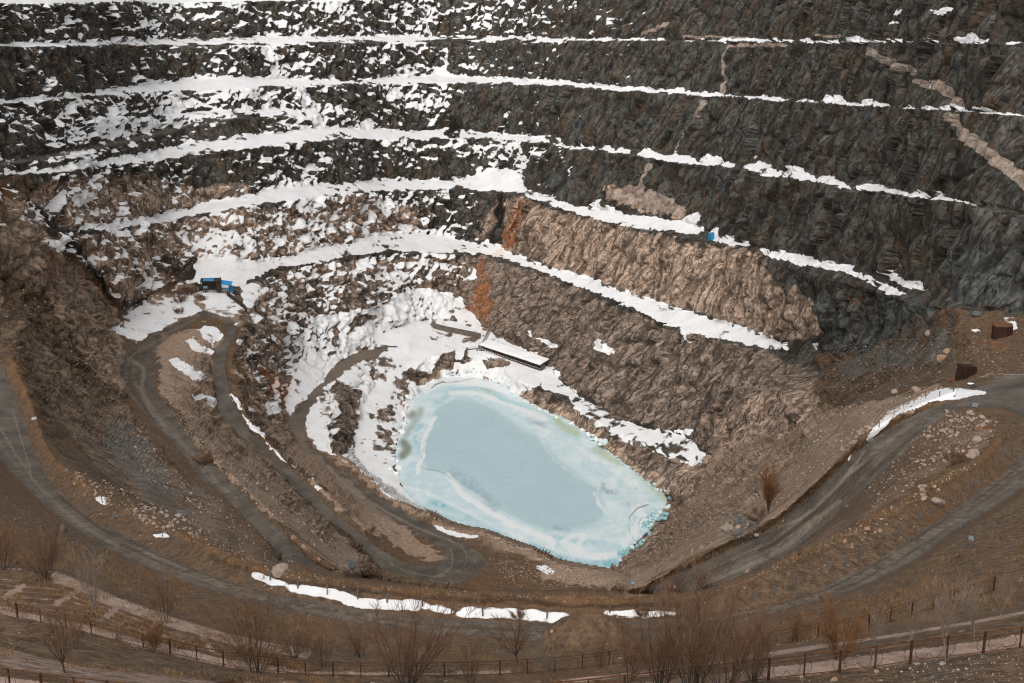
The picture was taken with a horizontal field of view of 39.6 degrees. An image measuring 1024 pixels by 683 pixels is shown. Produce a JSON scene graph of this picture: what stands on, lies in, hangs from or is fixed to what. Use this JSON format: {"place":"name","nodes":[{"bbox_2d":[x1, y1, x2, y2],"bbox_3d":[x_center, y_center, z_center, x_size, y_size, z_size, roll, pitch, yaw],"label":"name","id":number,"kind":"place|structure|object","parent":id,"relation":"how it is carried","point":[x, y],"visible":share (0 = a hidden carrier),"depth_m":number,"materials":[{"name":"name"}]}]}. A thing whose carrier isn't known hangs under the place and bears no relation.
{"place":"outdoors","nodes":[
{"label":"outdoors","id":0,"kind":"place"},
{"bbox_2d":[0,0,1023,682],"bbox_3d":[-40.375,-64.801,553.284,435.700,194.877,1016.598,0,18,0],"label":"pit terrain","id":1,"kind":"structure","parent":0,"point":[354,200],"depth_m":457.93,"materials":[{"name":"brown stone"}]},
{"bbox_2d":[0,513,25,569],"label":"bare shrub","id":2,"kind":"object","parent":1,"relation":"on","point":[3,548],"visible":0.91,"depth_m":108.71,"materials":[{"name":"brown plant"}]},
{"bbox_2d":[3,507,76,578],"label":"bare shrub","id":3,"kind":"object","parent":1,"relation":"on","point":[42,548],"visible":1,"depth_m":107.29,"materials":[{"name":"brown plant"}]},
{"bbox_2d":[36,587,63,644],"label":"bare shrub","id":4,"kind":"object","parent":1,"relation":"on","point":[46,625],"visible":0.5,"depth_m":91.86,"materials":[{"name":"brown plant"}]},
{"bbox_2d":[34,601,82,672],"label":"bare tree","id":5,"kind":"object","parent":1,"relation":"on","point":[61,634],"visible":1,"depth_m":70.55,"materials":[{"name":"brown plant"}]},
{"bbox_2d":[59,525,66,531],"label":"boulder","id":6,"kind":"object","parent":1,"relation":"on","point":[62,527],"visible":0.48,"depth_m":172.51,"materials":[{"name":"grey stone"}]},
{"bbox_2d":[50,593,83,649],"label":"bare shrub","id":7,"kind":"object","parent":1,"relation":"on","point":[71,617],"visible":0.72,"depth_m":87.92,"materials":[{"name":"brown plant"}]},
{"bbox_2d":[67,541,108,625],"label":"bare tree","id":8,"kind":"object","parent":1,"relation":"on","point":[86,578],"visible":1,"depth_m":96.79,"materials":[{"name":"brown plant"}]},
{"bbox_2d":[112,623,125,647],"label":"bare tree","id":9,"kind":"object","parent":1,"relation":"on","point":[117,633],"visible":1,"depth_m":90.65,"materials":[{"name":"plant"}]},
{"bbox_2d":[128,613,165,651],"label":"bare shrub","id":10,"kind":"object","parent":1,"relation":"on","point":[155,640],"visible":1,"depth_m":94.52,"materials":[{"name":"brown plant"}]},
{"bbox_2d":[125,541,180,622],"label":"bare shrub","id":11,"kind":"object","parent":1,"relation":"on","point":[168,595],"visible":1,"depth_m":101.87,"materials":[{"name":"brown plant"}]},
{"bbox_2d":[172,307,183,313],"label":"bush","id":12,"kind":"object","parent":1,"relation":"on","point":[178,310],"visible":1,"depth_m":501.66,"materials":[{"name":"brown plant"}]},
{"bbox_2d":[172,293,187,302],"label":"bush","id":13,"kind":"object","parent":1,"relation":"on","point":[182,297],"visible":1,"depth_m":513.65,"materials":[{"name":"brown plant"}]},
{"bbox_2d":[175,510,187,516],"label":"boulder","id":14,"kind":"object","parent":1,"relation":"on","point":[184,513],"visible":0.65,"depth_m":223.97,"materials":[{"name":"grey stone"}]},
{"bbox_2d":[177,283,191,291],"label":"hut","id":15,"kind":"object","parent":1,"relation":"on","point":[179,287],"visible":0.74,"depth_m":524.48,"materials":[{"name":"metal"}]},
{"bbox_2d":[181,283,199,295],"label":"bush","id":16,"kind":"object","parent":1,"relation":"on","point":[185,291],"visible":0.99,"depth_m":519.83,"materials":[{"name":"brown plant"}]},
{"bbox_2d":[196,284,201,291],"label":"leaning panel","id":17,"kind":"object","parent":1,"relation":"on","point":[199,287],"visible":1,"depth_m":524.08,"materials":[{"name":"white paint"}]},
{"bbox_2d":[187,448,215,464],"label":"bush","id":18,"kind":"object","parent":1,"relation":"on","point":[204,461],"visible":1,"depth_m":323.73,"materials":[{"name":"brown plant"}]},
{"bbox_2d":[200,277,221,292],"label":"slatted shed","id":19,"kind":"structure","parent":1,"relation":"on","point":[211,284],"depth_m":523.33,"materials":[{"name":"wood"}]},
{"bbox_2d":[219,280,232,293],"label":"blue canopy","id":20,"kind":"object","parent":1,"relation":"on","point":[225,282],"visible":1,"depth_m":524.75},
{"bbox_2d":[228,285,233,292],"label":"blue cabinet","id":21,"kind":"object","parent":1,"relation":"on","point":[231,289],"visible":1,"depth_m":525.91,"materials":[{"name":"blue metal"}]},
{"bbox_2d":[227,291,247,312],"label":"retaining wall","id":22,"kind":"structure","parent":1,"relation":"on","point":[236,300],"depth_m":514.59,"materials":[{"name":"grey concrete"}]},
{"bbox_2d":[205,583,301,674],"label":"bare shrub","id":23,"kind":"object","parent":1,"relation":"on","point":[256,642],"visible":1,"depth_m":93.63,"materials":[{"name":"brown plant"}]},
{"bbox_2d":[271,563,287,577],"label":"boulder","id":24,"kind":"object","parent":1,"relation":"on","point":[279,570],"visible":1,"depth_m":147.66,"materials":[{"name":"beige stone"}]},
{"bbox_2d":[274,617,323,657],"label":"bare shrub","id":25,"kind":"object","parent":1,"relation":"on","point":[295,646],"visible":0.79,"depth_m":99.19,"materials":[{"name":"brown plant"}]},
{"bbox_2d":[302,615,338,666],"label":"bare shrub","id":26,"kind":"object","parent":1,"relation":"on","point":[323,647],"visible":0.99,"depth_m":96.87,"materials":[{"name":"brown plant"}]},
{"bbox_2d":[343,560,355,569],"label":"boulder","id":27,"kind":"object","parent":1,"relation":"on","point":[351,564],"visible":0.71,"depth_m":277.83,"materials":[{"name":"grey stone"}]},
{"bbox_2d":[343,624,373,656],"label":"bare shrub","id":28,"kind":"object","parent":1,"relation":"on","point":[355,645],"visible":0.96,"depth_m":107.61,"materials":[{"name":"brown plant"}]},
{"bbox_2d":[347,576,483,682],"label":"bare shrub","id":29,"kind":"object","parent":1,"relation":"on","point":[405,655],"visible":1,"depth_m":90.79,"materials":[{"name":"brown plant"}]},
{"bbox_2d":[433,323,480,338],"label":"concrete wall","id":30,"kind":"structure","parent":1,"relation":"on","point":[457,331],"depth_m":625.06,"materials":[{"name":"beige concrete"}]},
{"bbox_2d":[455,629,492,682],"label":"bare shrub","id":31,"kind":"object","parent":1,"relation":"on","point":[474,663],"visible":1,"depth_m":91.56,"materials":[{"name":"brown plant"}]},
{"bbox_2d":[476,328,490,350],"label":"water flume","id":32,"kind":"object","parent":1,"relation":"on","point":[486,334],"visible":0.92,"depth_m":624.39,"materials":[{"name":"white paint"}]},
{"bbox_2d":[15,577,995,677],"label":"wooden fence","id":33,"kind":"object","parent":1,"relation":"on","point":[444,665],"visible":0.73,"depth_m":95.21,"materials":[{"name":"wood"}]},
{"bbox_2d":[487,610,533,662],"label":"bare tree","id":34,"kind":"object","parent":1,"relation":"on","point":[517,642],"visible":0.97,"depth_m":100.09,"materials":[{"name":"brown plant"}]},
{"bbox_2d":[0,450,1023,682],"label":"dry grass","id":35,"kind":"structure","parent":1,"relation":"on","point":[421,589],"depth_m":116.93,"materials":[{"name":"brown plant"}]},
{"bbox_2d":[0,229,1023,682],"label":"pale rubble","id":36,"kind":"object","parent":1,"relation":"on","point":[544,555],"visible":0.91,"depth_m":302.69,"materials":[{"name":"beige stone"}]},
{"bbox_2d":[0,626,1023,682],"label":"wooden fence","id":37,"kind":"object","parent":1,"relation":"on","point":[768,678],"visible":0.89,"depth_m":62.08,"materials":[{"name":"wood"}]},
{"bbox_2d":[2,291,1023,655],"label":"grey rubble","id":38,"kind":"object","parent":1,"relation":"on","point":[402,625],"visible":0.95,"depth_m":295.95,"materials":[{"name":"grey stone"}]},
{"bbox_2d":[478,339,549,370],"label":"long shed","id":39,"kind":"structure","parent":1,"relation":"on","point":[524,356],"depth_m":598.52,"materials":[{"name":"metal"}]},
{"bbox_2d":[507,605,525,619],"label":"bush","id":40,"kind":"object","parent":1,"relation":"on","point":[521,613],"visible":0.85,"depth_m":138.94,"materials":[{"name":"brown plant"}]},
{"bbox_2d":[519,632,562,681],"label":"bare tree","id":41,"kind":"object","parent":1,"relation":"on","point":[545,665],"visible":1,"depth_m":91.11,"materials":[{"name":"brown plant"}]},
{"bbox_2d":[540,611,634,649],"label":"earth heap","id":42,"kind":"object","parent":1,"relation":"on","point":[581,631],"visible":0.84,"depth_m":125.84,"materials":[{"name":"brown soil"}]},
{"bbox_2d":[590,635,616,666],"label":"bare shrub","id":43,"kind":"object","parent":1,"relation":"on","point":[599,651],"visible":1,"depth_m":95.26,"materials":[{"name":"brown plant"}]},
{"bbox_2d":[602,439,607,445],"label":"ice block","id":44,"kind":"object","parent":1,"relation":"on","point":[605,442],"depth_m":521.97,"materials":[{"name":"white ice"}]},
{"bbox_2d":[601,657,627,677],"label":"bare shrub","id":45,"kind":"object","parent":1,"relation":"on","point":[608,668],"visible":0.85,"depth_m":79.06,"materials":[{"name":"brown plant"}]},
{"bbox_2d":[615,616,658,680],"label":"bare shrub","id":46,"kind":"object","parent":1,"relation":"on","point":[627,653],"visible":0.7,"depth_m":67.83,"materials":[{"name":"brown plant"}]},
{"bbox_2d":[633,604,650,618],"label":"bush","id":47,"kind":"object","parent":1,"relation":"on","point":[638,613],"visible":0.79,"depth_m":138.88,"materials":[{"name":"brown plant"}]},
{"bbox_2d":[617,555,713,682],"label":"bare shrub","id":48,"kind":"object","parent":1,"relation":"on","point":[653,660],"visible":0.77,"depth_m":60.63,"materials":[{"name":"brown plant"}]},
{"bbox_2d":[641,533,763,682],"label":"bare shrub","id":49,"kind":"object","parent":1,"relation":"on","point":[701,649],"visible":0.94,"depth_m":58.80,"materials":[{"name":"brown plant"}]},
{"bbox_2d":[720,524,733,530],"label":"boulder","id":50,"kind":"object","parent":1,"relation":"on","point":[725,527],"visible":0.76,"depth_m":272.27,"materials":[{"name":"beige stone"}]},
{"bbox_2d":[669,584,792,682],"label":"bare shrub","id":51,"kind":"object","parent":1,"relation":"on","point":[746,653],"visible":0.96,"depth_m":58.07,"materials":[{"name":"brown plant"}]},
{"bbox_2d":[734,503,769,521],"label":"bush","id":52,"kind":"object","parent":1,"relation":"on","point":[752,518],"visible":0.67,"depth_m":252.47,"materials":[{"name":"brown plant"}]},
{"bbox_2d":[714,595,790,682],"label":"bare shrub","id":53,"kind":"object","parent":1,"relation":"on","point":[763,639],"visible":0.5,"depth_m":61.73,"materials":[{"name":"brown plant"}]},
{"bbox_2d":[757,462,784,513],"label":"bare shrub","id":54,"kind":"object","parent":1,"relation":"on","point":[769,487],"visible":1,"depth_m":245.30,"materials":[{"name":"brown plant"}]},
{"bbox_2d":[785,606,818,642],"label":"bare shrub","id":55,"kind":"object","parent":1,"relation":"on","point":[796,630],"visible":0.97,"depth_m":92.98,"materials":[{"name":"brown plant"}]},
{"bbox_2d":[815,589,871,660],"bbox_3d":[14.760,12.658,63.300,2.804,3.535,3.113,3,18,9],"label":"bare shrub","id":56,"kind":"object","parent":1,"relation":"on","point":[832,636],"visible":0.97,"depth_m":63.02,"materials":[{"name":"brown plant"}]},
{"bbox_2d":[864,601,889,660],"bbox_3d":[16.052,12.861,62.968,1.214,3.065,1.468,12,22,33],"label":"bare tree","id":57,"kind":"object","parent":1,"relation":"on","point":[875,632],"visible":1,"depth_m":62.84,"materials":[{"name":"brown plant"}]},
{"bbox_2d":[873,387,925,421],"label":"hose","id":58,"kind":"object","parent":1,"relation":"on","point":[892,400],"visible":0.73,"depth_m":263.09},
{"bbox_2d":[911,386,920,391],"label":"boulder","id":59,"kind":"object","parent":1,"relation":"on","point":[915,388],"visible":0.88,"depth_m":265.63,"materials":[{"name":"beige stone"}]},
{"bbox_2d":[902,575,947,645],"bbox_3d":[18.516,12.572,64.681,1.489,3.531,2.195,-4,19,-13],"label":"bare tree","id":60,"kind":"object","parent":1,"relation":"on","point":[919,619],"visible":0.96,"depth_m":64.77,"materials":[{"name":"brown plant"}]},
{"bbox_2d":[925,329,929,336],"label":"boulder","id":61,"kind":"object","parent":1,"relation":"on","point":[927,333],"visible":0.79,"depth_m":330.20,"materials":[{"name":"beige stone"}]},
{"bbox_2d":[930,497,944,505],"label":"boulder","id":62,"kind":"object","parent":1,"relation":"on","point":[935,500],"visible":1,"depth_m":169.91,"materials":[{"name":"beige stone"}]},
{"bbox_2d":[937,355,946,362],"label":"boulder","id":63,"kind":"object","parent":1,"relation":"on","point":[940,358],"visible":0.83,"depth_m":295.93,"materials":[{"name":"beige stone"}]},
{"bbox_2d":[943,348,949,353],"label":"boulder","id":64,"kind":"object","parent":1,"relation":"on","point":[946,350],"visible":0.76,"depth_m":297.77,"materials":[{"name":"beige stone"}]},
{"bbox_2d":[927,571,973,659],"bbox_3d":[18.855,12.130,62.043,2.100,4.386,1.737,9,20,26],"label":"bare tree","id":65,"kind":"object","parent":1,"relation":"on","point":[943,611],"visible":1,"depth_m":61.98,"materials":[{"name":"brown plant"}]},
{"bbox_2d":[942,445,969,463],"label":"bush","id":66,"kind":"object","parent":1,"relation":"on","point":[961,457],"visible":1,"depth_m":187.68,"materials":[{"name":"plant"}]},
{"bbox_2d":[955,363,977,380],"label":"rusty bin","id":67,"kind":"object","parent":1,"relation":"on","point":[964,371],"visible":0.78,"depth_m":255.58,"materials":[{"name":"brown metal"}]},
{"bbox_2d":[965,383,976,388],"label":"steel trough","id":68,"kind":"object","parent":1,"relation":"on","point":[970,384],"visible":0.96,"depth_m":243.43,"materials":[{"name":"grey metal"}]},
{"bbox_2d":[968,536,973,547],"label":"road sign","id":69,"kind":"object","parent":1,"relation":"on","point":[970,538],"visible":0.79,"depth_m":128.12,"materials":[{"name":"white metal"}]},
{"bbox_2d":[954,568,989,639],"bbox_3d":[20.739,11.778,64.332,1.638,3.884,2.414,7,19,20],"label":"bare tree","id":70,"kind":"object","parent":1,"relation":"on","point":[971,614],"visible":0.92,"depth_m":64.30,"materials":[{"name":"brown plant"}]},
{"bbox_2d":[965,449,979,457],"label":"boulder","id":71,"kind":"object","parent":1,"relation":"on","point":[972,453],"visible":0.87,"depth_m":187.37,"materials":[{"name":"beige stone"}]},
{"bbox_2d":[971,436,981,443],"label":"boulder","id":72,"kind":"object","parent":1,"relation":"on","point":[976,439],"visible":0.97,"depth_m":198.91,"materials":[{"name":"beige stone"}]},
{"bbox_2d":[972,310,980,316],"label":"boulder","id":73,"kind":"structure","parent":1,"relation":"on","point":[976,313],"depth_m":302.17,"materials":[{"name":"grey stone"}]},
{"bbox_2d":[991,322,1012,339],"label":"rusty tank","id":74,"kind":"object","parent":1,"relation":"on","point":[1001,329],"visible":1,"depth_m":280.17,"materials":[{"name":"brown metal"}]},
{"bbox_2d":[997,567,1022,616],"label":"bare tree","id":75,"kind":"object","parent":1,"relation":"on","point":[1005,589],"visible":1,"depth_m":69.60,"materials":[{"name":"brown plant"}]},
{"bbox_2d":[395,376,666,567],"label":"frozen lake","id":76,"kind":"structure","parent":0,"point":[485,454],"depth_m":501.44,"materials":[{"name":"ice"}]}
]}

